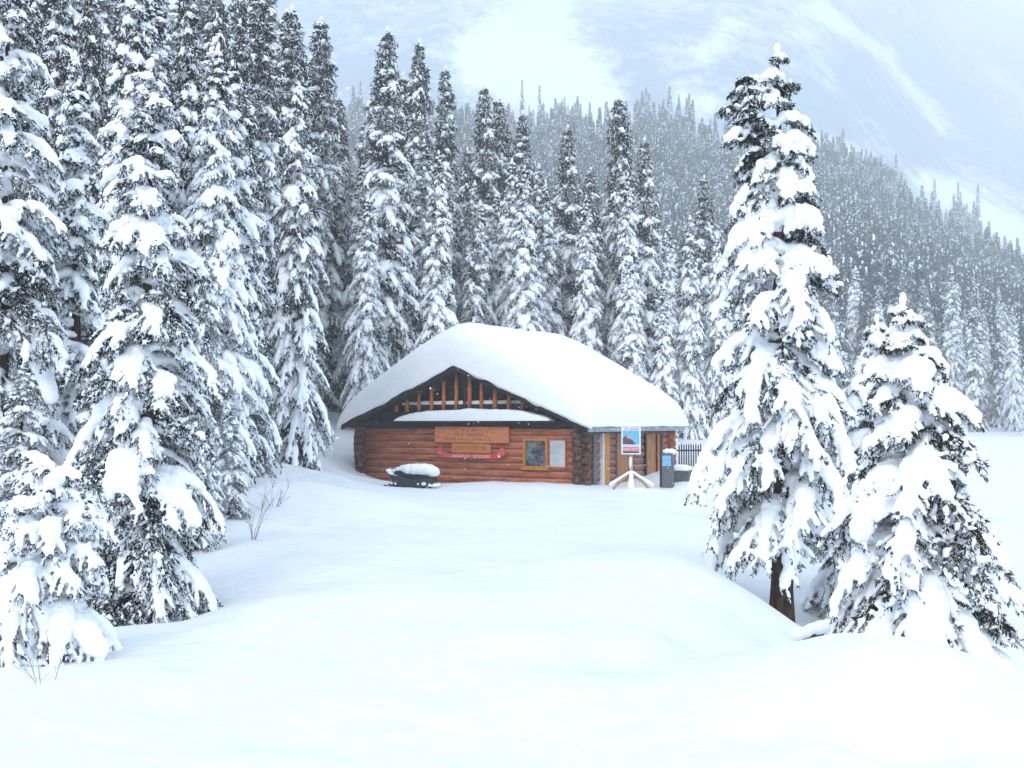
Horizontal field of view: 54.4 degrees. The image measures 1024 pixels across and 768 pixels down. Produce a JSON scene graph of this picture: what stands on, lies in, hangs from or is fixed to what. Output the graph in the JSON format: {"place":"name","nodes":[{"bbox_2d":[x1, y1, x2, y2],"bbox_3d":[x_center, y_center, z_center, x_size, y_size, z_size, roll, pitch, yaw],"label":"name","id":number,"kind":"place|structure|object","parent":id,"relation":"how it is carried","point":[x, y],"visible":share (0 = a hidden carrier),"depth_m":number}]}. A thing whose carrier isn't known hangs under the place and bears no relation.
{"place":"outdoors","nodes":[
{"label":"outdoors","id":0,"kind":"place"},
{"bbox_2d":[0,1,1022,756],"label":"falling snow","id":1,"kind":"structure","parent":0,"point":[458,285],"depth_m":11.86},
{"bbox_2d":[0,407,1023,767],"bbox_3d":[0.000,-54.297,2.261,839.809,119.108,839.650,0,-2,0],"label":"ground","id":2,"kind":"structure","parent":0,"point":[600,649],"depth_m":7.90},
{"bbox_2d":[0,365,49,528],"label":"spruce tree","id":3,"kind":"object","parent":2,"relation":"on","point":[16,448],"visible":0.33,"depth_m":12.38},
{"bbox_2d":[9,2,47,250],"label":"spruce tree","id":4,"kind":"object","parent":2,"relation":"on","point":[35,20],"visible":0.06,"depth_m":30.35},
{"bbox_2d":[28,0,51,31],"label":"spruce tree","id":5,"kind":"object","parent":2,"relation":"on","point":[40,5],"depth_m":40.73},
{"bbox_2d":[0,612,79,683],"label":"bare shrub","id":6,"kind":"object","parent":2,"relation":"on","point":[35,658],"visible":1,"depth_m":7.25},
{"bbox_2d":[0,0,81,501],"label":"spruce tree","id":7,"kind":"object","parent":2,"relation":"on","point":[35,207],"visible":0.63,"depth_m":14.95},
{"bbox_2d":[20,0,76,380],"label":"spruce tree","id":8,"kind":"object","parent":2,"relation":"on","point":[60,18],"visible":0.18,"depth_m":24.18},
{"bbox_2d":[0,450,122,667],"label":"spruce sapling","id":9,"kind":"object","parent":2,"relation":"on","point":[52,563],"visible":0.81,"depth_m":8.24},
{"bbox_2d":[38,50,103,384],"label":"spruce tree","id":10,"kind":"object","parent":2,"relation":"on","point":[74,71],"visible":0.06,"depth_m":22.89},
{"bbox_2d":[36,79,118,530],"bbox_3d":[-7.408,-0.848,16.550,1.948,8.535,1.893,0,-2,0],"label":"spruce tree","id":11,"kind":"object","parent":2,"relation":"on","point":[83,220],"visible":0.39,"depth_m":16.43},
{"bbox_2d":[67,0,103,72],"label":"spruce tree","id":12,"kind":"object","parent":2,"relation":"on","point":[74,7],"depth_m":37.87},
{"bbox_2d":[73,0,110,288],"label":"spruce tree","id":13,"kind":"object","parent":2,"relation":"on","point":[94,82],"visible":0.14,"depth_m":28.80},
{"bbox_2d":[74,363,118,556],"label":"spruce tree","id":14,"kind":"object","parent":2,"relation":"on","point":[87,461],"visible":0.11,"depth_m":14.86},
{"bbox_2d":[91,26,116,145],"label":"spruce tree","id":15,"kind":"object","parent":2,"relation":"on","point":[104,36],"visible":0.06,"depth_m":35.03},
{"bbox_2d":[96,0,113,62],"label":"spruce tree","id":16,"kind":"object","parent":2,"relation":"on","point":[105,18],"visible":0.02,"depth_m":59.05},
{"bbox_2d":[102,0,121,39],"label":"spruce tree","id":17,"kind":"object","parent":2,"relation":"on","point":[112,7],"visible":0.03,"depth_m":69.23},
{"bbox_2d":[87,0,167,390],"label":"spruce tree","id":18,"kind":"object","parent":2,"relation":"on","point":[130,52],"visible":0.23,"depth_m":20.98},
{"bbox_2d":[61,57,233,626],"bbox_3d":[-4.383,0.012,11.950,2.015,8.022,2.406,0,-2,0],"label":"spruce tree","id":19,"kind":"object","parent":2,"relation":"on","point":[148,380],"visible":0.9,"depth_m":11.72},
{"bbox_2d":[110,32,187,267],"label":"spruce tree","id":20,"kind":"object","parent":2,"relation":"on","point":[172,100],"depth_m":25.42},
{"bbox_2d":[142,0,186,342],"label":"spruce tree","id":21,"kind":"object","parent":2,"relation":"on","point":[160,49],"visible":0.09,"depth_m":22.99},
{"bbox_2d":[157,0,172,37],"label":"spruce tree","id":22,"kind":"object","parent":2,"relation":"on","point":[161,3],"depth_m":63.09},
{"bbox_2d":[165,1,180,62],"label":"spruce tree","id":23,"kind":"object","parent":2,"relation":"on","point":[172,16],"visible":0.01,"depth_m":60.84},
{"bbox_2d":[154,337,194,528],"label":"spruce tree","id":24,"kind":"object","parent":2,"relation":"on","point":[182,417],"visible":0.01,"depth_m":17.84},
{"bbox_2d":[171,0,203,206],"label":"spruce tree","id":25,"kind":"object","parent":2,"relation":"on","point":[188,67],"visible":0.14,"depth_m":30.12},
{"bbox_2d":[184,46,213,283],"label":"spruce tree","id":26,"kind":"object","parent":2,"relation":"on","point":[205,89],"visible":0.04,"depth_m":24.45},
{"bbox_2d":[177,384,226,552],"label":"spruce tree","id":27,"kind":"object","parent":2,"relation":"on","point":[216,492],"visible":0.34,"depth_m":15.34},
{"bbox_2d":[200,0,215,43],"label":"spruce tree","id":28,"kind":"object","parent":2,"relation":"on","point":[203,20],"visible":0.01,"depth_m":63.03},
{"bbox_2d":[188,246,233,500],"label":"spruce tree","id":29,"kind":"object","parent":2,"relation":"on","point":[213,320],"visible":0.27,"depth_m":19.98},
{"bbox_2d":[199,0,233,91],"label":"spruce tree","id":30,"kind":"object","parent":2,"relation":"on","point":[218,13],"visible":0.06,"depth_m":44.78},
{"bbox_2d":[178,45,259,490],"bbox_3d":[-6.753,-2.212,22.665,2.267,11.230,2.236,-1,-2,20],"label":"spruce tree","id":31,"kind":"object","parent":2,"relation":"on","point":[213,182],"visible":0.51,"depth_m":22.51},
{"bbox_2d":[211,400,250,519],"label":"spruce tree","id":32,"kind":"object","parent":2,"relation":"on","point":[230,483],"visible":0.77,"depth_m":19.34},
{"bbox_2d":[226,0,249,47],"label":"spruce tree","id":33,"kind":"object","parent":2,"relation":"on","point":[238,9],"visible":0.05,"depth_m":56.94},
{"bbox_2d":[228,18,270,353],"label":"spruce tree","id":34,"kind":"object","parent":2,"relation":"on","point":[240,57],"visible":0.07,"depth_m":35.72},
{"bbox_2d":[223,60,283,479],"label":"spruce tree","id":35,"kind":"object","parent":2,"relation":"on","point":[252,224],"visible":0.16,"depth_m":24.05},
{"bbox_2d":[237,482,277,539],"bbox_3d":[-4.240,2.111,16.424,0.811,1.020,0.686,0,-2,0],"label":"bare shrub","id":36,"kind":"object","parent":2,"relation":"on","point":[259,518],"visible":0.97,"depth_m":16.50},
{"bbox_2d":[234,79,283,473],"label":"spruce tree","id":37,"kind":"object","parent":2,"relation":"on","point":[259,279],"visible":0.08,"depth_m":28.56},
{"bbox_2d":[243,286,277,477],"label":"spruce tree","id":38,"kind":"object","parent":2,"relation":"on","point":[258,440],"visible":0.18,"depth_m":23.89},
{"bbox_2d":[248,0,283,106],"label":"spruce tree","id":39,"kind":"object","parent":2,"relation":"on","point":[274,17],"visible":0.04,"depth_m":59.50},
{"bbox_2d":[241,0,291,385],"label":"spruce tree","id":40,"kind":"object","parent":2,"relation":"on","point":[267,143],"visible":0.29,"depth_m":37.05},
{"bbox_2d":[262,87,334,470],"bbox_3d":[-7.081,-2.912,33.277,2.571,14.137,2.645,-2,-3,41],"label":"spruce tree","id":41,"kind":"object","parent":2,"relation":"on","point":[297,315],"visible":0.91,"depth_m":32.75},
{"bbox_2d":[265,4,333,422],"bbox_3d":[-10.742,-7.671,48.566,4.538,21.825,4.862,2,-3,-44],"label":"spruce tree","id":42,"kind":"object","parent":2,"relation":"on","point":[292,65],"visible":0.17,"depth_m":48.24},
{"bbox_2d":[302,16,352,411],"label":"spruce tree","id":43,"kind":"object","parent":2,"relation":"on","point":[327,158],"visible":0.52,"depth_m":54.02},
{"bbox_2d":[333,133,352,364],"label":"spruce tree","id":44,"kind":"object","parent":2,"relation":"on","point":[344,166],"visible":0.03,"depth_m":60.27},
{"bbox_2d":[334,113,351,211],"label":"spruce tree","id":45,"kind":"object","parent":2,"relation":"on","point":[343,138],"visible":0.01,"depth_m":66.58},
{"bbox_2d":[333,94,354,219],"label":"spruce tree","id":46,"kind":"object","parent":2,"relation":"on","point":[341,107],"visible":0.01,"depth_m":73.27},
{"bbox_2d":[331,165,366,412],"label":"spruce tree","id":47,"kind":"object","parent":2,"relation":"on","point":[357,204],"visible":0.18,"depth_m":53.35},
{"bbox_2d":[351,101,369,202],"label":"spruce tree","id":48,"kind":"object","parent":2,"relation":"on","point":[358,147],"visible":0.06,"depth_m":73.50},
{"bbox_2d":[340,196,390,432],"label":"spruce tree","id":49,"kind":"object","parent":2,"relation":"on","point":[368,353],"visible":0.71,"depth_m":47.85},
{"bbox_2d":[340,80,395,322],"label":"spruce tree","id":50,"kind":"object","parent":2,"relation":"on","point":[365,146],"depth_m":59.15},
{"bbox_2d":[342,26,425,390],"bbox_3d":[-6.310,-7.370,50.090,4.743,21.770,4.427,-1,-3,30],"label":"spruce tree","id":51,"kind":"object","parent":2,"relation":"on","point":[388,178],"visible":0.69,"depth_m":49.87},
{"bbox_2d":[397,72,410,160],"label":"spruce tree","id":52,"kind":"object","parent":2,"relation":"on","point":[403,81],"visible":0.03,"depth_m":61.99},
{"bbox_2d":[384,463,440,487],"bbox_3d":[-3.411,3.211,34.195,1.879,0.960,0.881,0,-2,8],"label":"snowmobile","id":53,"kind":"object","parent":2,"relation":"on","point":[406,475],"visible":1,"depth_m":33.87},
{"bbox_2d":[403,139,434,347],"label":"spruce tree","id":54,"kind":"object","parent":2,"relation":"on","point":[422,186],"visible":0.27,"depth_m":55.05},
{"bbox_2d":[400,38,444,320],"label":"spruce tree","id":55,"kind":"object","parent":2,"relation":"on","point":[417,123],"visible":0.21,"depth_m":58.36},
{"bbox_2d":[414,204,435,330],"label":"spruce tree","id":56,"kind":"object","parent":2,"relation":"on","point":[420,322],"visible":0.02,"depth_m":52.77},
{"bbox_2d":[414,150,458,348],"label":"spruce tree","id":57,"kind":"object","parent":2,"relation":"on","point":[438,316],"visible":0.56,"depth_m":46.90},
{"bbox_2d":[433,65,463,320],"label":"spruce tree","id":58,"kind":"object","parent":2,"relation":"on","point":[444,135],"visible":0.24,"depth_m":60.30},
{"bbox_2d":[455,215,464,283],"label":"spruce tree","id":59,"kind":"object","parent":2,"relation":"on","point":[459,225],"visible":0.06,"depth_m":79.11},
{"bbox_2d":[453,147,472,258],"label":"spruce tree","id":60,"kind":"object","parent":2,"relation":"on","point":[464,172],"visible":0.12,"depth_m":82.11},
{"bbox_2d":[459,203,485,323],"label":"spruce tree","id":61,"kind":"object","parent":2,"relation":"on","point":[473,303],"visible":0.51,"depth_m":53.06},
{"bbox_2d":[457,180,487,322],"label":"spruce tree","id":62,"kind":"object","parent":2,"relation":"on","point":[474,197],"visible":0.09,"depth_m":59.21},
{"bbox_2d":[462,200,498,325],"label":"spruce tree","id":63,"kind":"object","parent":2,"relation":"on","point":[489,315],"visible":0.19,"depth_m":56.65},
{"bbox_2d":[460,83,502,282],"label":"spruce tree","id":64,"kind":"object","parent":2,"relation":"on","point":[483,154],"visible":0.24,"depth_m":64.22},
{"bbox_2d":[487,191,501,325],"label":"spruce tree","id":65,"kind":"object","parent":2,"relation":"on","point":[493,243],"visible":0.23,"depth_m":61.10},
{"bbox_2d":[487,95,514,215],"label":"spruce tree","id":66,"kind":"object","parent":2,"relation":"on","point":[502,139],"visible":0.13,"depth_m":68.41},
{"bbox_2d":[490,158,520,326],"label":"spruce tree","id":67,"kind":"object","parent":2,"relation":"on","point":[501,292],"visible":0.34,"depth_m":57.96},
{"bbox_2d":[337,323,688,485],"bbox_3d":[0.178,0.916,41.914,11.800,6.592,9.130,-1,-3,32],"label":"log cabin","id":68,"kind":"object","parent":2,"relation":"on","point":[485,393],"visible":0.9,"depth_m":38.28},
{"bbox_2d":[437,447,505,458],"bbox_3d":[-1.572,2.628,38.084,3.125,0.430,0.106,-1,-3,32],"label":"canoe sign","id":69,"kind":"object","parent":68,"relation":"attached to","point":[441,452],"visible":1,"depth_m":37.96},
{"bbox_2d":[435,427,508,442],"bbox_3d":[-1.567,1.944,38.190,3.428,0.619,0.075,-1,-3,32],"label":"wooden sign","id":70,"kind":"object","parent":68,"relation":"attached to","point":[473,434],"visible":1,"depth_m":38.11},
{"bbox_2d":[452,443,491,452],"bbox_3d":[-1.562,2.465,38.167,1.824,0.367,0.066,-1,-3,32],"label":"wooden sign","id":71,"kind":"object","parent":68,"relation":"attached to","point":[469,448],"visible":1,"depth_m":38.15},
{"bbox_2d":[521,438,548,469],"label":"window","id":72,"kind":"structure","parent":68,"relation":"in","point":[538,458],"depth_m":36.74},
{"bbox_2d":[599,433,609,484],"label":"door","id":73,"kind":"structure","parent":68,"relation":"in","point":[604,438],"depth_m":37.00},
{"bbox_2d":[614,433,629,482],"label":"door","id":74,"kind":"structure","parent":68,"relation":"in","point":[622,467],"depth_m":38.24},
{"bbox_2d":[643,434,656,475],"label":"door","id":75,"kind":"structure","parent":68,"relation":"in","point":[650,440],"depth_m":40.61},
{"bbox_2d":[511,110,534,220],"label":"spruce tree","id":76,"kind":"object","parent":2,"relation":"on","point":[521,152],"visible":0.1,"depth_m":64.39},
{"bbox_2d":[503,165,547,331],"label":"spruce tree","id":77,"kind":"object","parent":2,"relation":"on","point":[527,289],"visible":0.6,"depth_m":53.17},
{"bbox_2d":[531,163,545,257],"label":"spruce tree","id":78,"kind":"object","parent":2,"relation":"on","point":[539,186],"visible":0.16,"depth_m":61.38},
{"bbox_2d":[534,183,566,335],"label":"spruce tree","id":79,"kind":"object","parent":2,"relation":"on","point":[551,318],"visible":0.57,"depth_m":55.90},
{"bbox_2d":[551,124,582,337],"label":"spruce tree","id":80,"kind":"object","parent":2,"relation":"on","point":[567,229],"visible":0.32,"depth_m":59.96},
{"bbox_2d":[567,195,604,355],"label":"spruce tree","id":81,"kind":"object","parent":2,"relation":"on","point":[587,307],"visible":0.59,"depth_m":53.96},
{"bbox_2d":[571,192,612,360],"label":"spruce tree","id":82,"kind":"object","parent":2,"relation":"on","point":[598,245],"visible":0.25,"depth_m":57.05},
{"bbox_2d":[582,167,601,262],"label":"spruce tree","id":83,"kind":"object","parent":2,"relation":"on","point":[590,177],"visible":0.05,"depth_m":78.57},
{"bbox_2d":[597,94,636,359],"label":"spruce tree","id":84,"kind":"object","parent":2,"relation":"on","point":[621,162],"visible":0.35,"depth_m":58.08},
{"bbox_2d":[606,172,652,374],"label":"spruce tree","id":85,"kind":"object","parent":2,"relation":"on","point":[628,241],"visible":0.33,"depth_m":53.26},
{"bbox_2d":[614,255,648,380],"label":"spruce tree","id":86,"kind":"object","parent":2,"relation":"on","point":[632,333],"visible":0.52,"depth_m":49.77},
{"bbox_2d":[609,454,653,488],"bbox_3d":[3.925,2.710,32.785,1.483,2.065,0.776,0,-2,8],"label":"sign stand","id":87,"kind":"object","parent":2,"relation":"on","point":[631,473],"visible":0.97,"depth_m":32.93},
{"bbox_2d":[621,424,640,453],"bbox_3d":[3.951,1.833,33.049,0.640,1.007,0.090,0,-2,8],"label":"poster board","id":88,"kind":"object","parent":87,"relation":"attached to","point":[630,438],"visible":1,"depth_m":33.03},
{"bbox_2d":[633,137,678,404],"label":"spruce tree","id":89,"kind":"object","parent":2,"relation":"on","point":[650,276],"visible":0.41,"depth_m":54.94},
{"bbox_2d":[649,285,680,444],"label":"spruce tree","id":90,"kind":"object","parent":2,"relation":"on","point":[664,362],"visible":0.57,"depth_m":49.86},
{"bbox_2d":[659,432,676,487],"bbox_3d":[5.871,2.952,37.401,0.663,2.274,0.380,-1,-2,20],"label":"notice box","id":91,"kind":"object","parent":2,"relation":"on","point":[666,467],"visible":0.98,"depth_m":37.26},
{"bbox_2d":[660,233,678,381],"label":"spruce tree","id":92,"kind":"object","parent":2,"relation":"on","point":[668,275],"visible":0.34,"depth_m":76.71},
{"bbox_2d":[661,225,678,298],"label":"spruce tree","id":93,"kind":"object","parent":2,"relation":"on","point":[669,235],"visible":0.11,"depth_m":85.99},
{"bbox_2d":[323,80,1023,427],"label":"distant forest","id":94,"kind":"object","parent":2,"relation":"on","point":[895,228],"visible":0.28,"depth_m":308.54},
{"bbox_2d":[674,226,686,344],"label":"spruce tree","id":95,"kind":"object","parent":2,"relation":"on","point":[681,265],"visible":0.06,"depth_m":80.87},
{"bbox_2d":[674,464,692,481],"bbox_3d":[6.551,3.578,38.397,0.810,0.944,0.660,-1,-2,25],"label":"storage bin","id":96,"kind":"object","parent":2,"relation":"on","point":[682,473],"visible":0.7,"depth_m":38.11},
{"bbox_2d":[676,443,700,465],"bbox_3d":[7.639,3.474,42.916,1.082,1.847,0.065,0,-2,0],"label":"picket fence","id":97,"kind":"object","parent":2,"relation":"on","point":[688,450],"visible":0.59,"depth_m":42.90},
{"bbox_2d":[675,215,710,439],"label":"spruce tree","id":98,"kind":"object","parent":2,"relation":"on","point":[692,380],"visible":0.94,"depth_m":52.20},
{"bbox_2d":[697,288,707,400],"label":"spruce tree","id":99,"kind":"object","parent":2,"relation":"on","point":[702,319],"visible":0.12,"depth_m":58.64},
{"bbox_2d":[693,175,717,353],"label":"spruce tree","id":100,"kind":"object","parent":2,"relation":"on","point":[706,230],"visible":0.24,"depth_m":66.10},
{"bbox_2d":[702,231,733,436],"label":"spruce tree","id":101,"kind":"object","parent":2,"relation":"on","point":[717,331],"visible":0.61,"depth_m":53.48},
{"bbox_2d":[712,374,735,500],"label":"spruce tree","id":102,"kind":"object","parent":2,"relation":"on","point":[729,407],"visible":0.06,"depth_m":21.79},
{"bbox_2d":[731,300,747,374],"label":"spruce tree","id":103,"kind":"object","parent":2,"relation":"on","point":[737,313],"visible":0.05,"depth_m":119.45},
{"bbox_2d":[684,43,861,622],"bbox_3d":[3.666,-0.311,14.010,2.503,9.106,2.934,0,-2,0],"label":"spruce tree","id":104,"kind":"object","parent":2,"relation":"on","point":[787,268],"visible":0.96,"depth_m":13.67},
{"bbox_2d":[789,619,833,640],"bbox_3d":[3.337,2.981,11.562,0.598,0.654,0.909,0,-2,0],"label":"fallen log","id":105,"kind":"object","parent":2,"relation":"on","point":[816,629],"visible":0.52,"depth_m":11.30},
{"bbox_2d":[820,288,844,389],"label":"spruce tree","id":106,"kind":"object","parent":2,"relation":"on","point":[830,304],"visible":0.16,"depth_m":131.41},
{"bbox_2d":[800,314,895,633],"bbox_3d":[5.332,1.857,14.953,2.615,5.810,2.147,2,-3,-36],"label":"spruce tree","id":107,"kind":"object","parent":2,"relation":"on","point":[823,583],"visible":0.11,"depth_m":14.78},
{"bbox_2d":[845,265,866,385],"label":"spruce tree","id":108,"kind":"object","parent":2,"relation":"on","point":[854,292],"visible":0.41,"depth_m":146.45},
{"bbox_2d":[869,289,885,328],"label":"spruce tree","id":109,"kind":"object","parent":2,"relation":"on","point":[878,307],"visible":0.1,"depth_m":143.54},
{"bbox_2d":[898,269,908,308],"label":"spruce tree","id":110,"kind":"object","parent":2,"relation":"on","point":[902,279],"visible":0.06,"depth_m":179.72},
{"bbox_2d":[815,292,1023,676],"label":"spruce tree","id":111,"kind":"object","parent":2,"relation":"on","point":[907,483],"visible":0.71,"depth_m":8.36},
{"bbox_2d":[917,280,936,345],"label":"spruce tree","id":112,"kind":"object","parent":2,"relation":"on","point":[926,316],"visible":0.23,"depth_m":126.83},
{"bbox_2d":[940,268,967,419],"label":"spruce tree","id":113,"kind":"object","parent":2,"relation":"on","point":[953,335],"visible":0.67,"depth_m":141.55},
{"bbox_2d":[965,276,981,349],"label":"spruce tree","id":114,"kind":"object","parent":2,"relation":"on","point":[974,285],"visible":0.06,"depth_m":164.33},
{"bbox_2d":[961,288,990,432],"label":"spruce tree","id":115,"kind":"object","parent":2,"relation":"on","point":[974,381],"visible":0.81,"depth_m":137.69},
{"bbox_2d":[980,314,996,425],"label":"spruce tree","id":116,"kind":"object","parent":2,"relation":"on","point":[988,368],"visible":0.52,"depth_m":152.41},
{"bbox_2d":[994,290,1007,390],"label":"spruce tree","id":117,"kind":"object","parent":2,"relation":"on","point":[1000,320],"visible":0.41,"depth_m":168.82},
{"bbox_2d":[999,307,1023,431],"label":"spruce tree","id":118,"kind":"object","parent":2,"relation":"on","point":[1012,403],"visible":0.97,"depth_m":139.87},
{"bbox_2d":[13,0,1023,255],"bbox_3d":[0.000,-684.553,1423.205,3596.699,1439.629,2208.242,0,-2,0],"label":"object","id":119,"kind":"structure","parent":0,"point":[945,78],"depth_m":657.89},
{"bbox_2d":[985,0,1023,19],"label":"sky","id":120,"kind":"structure","parent":0,"point":[1016,7]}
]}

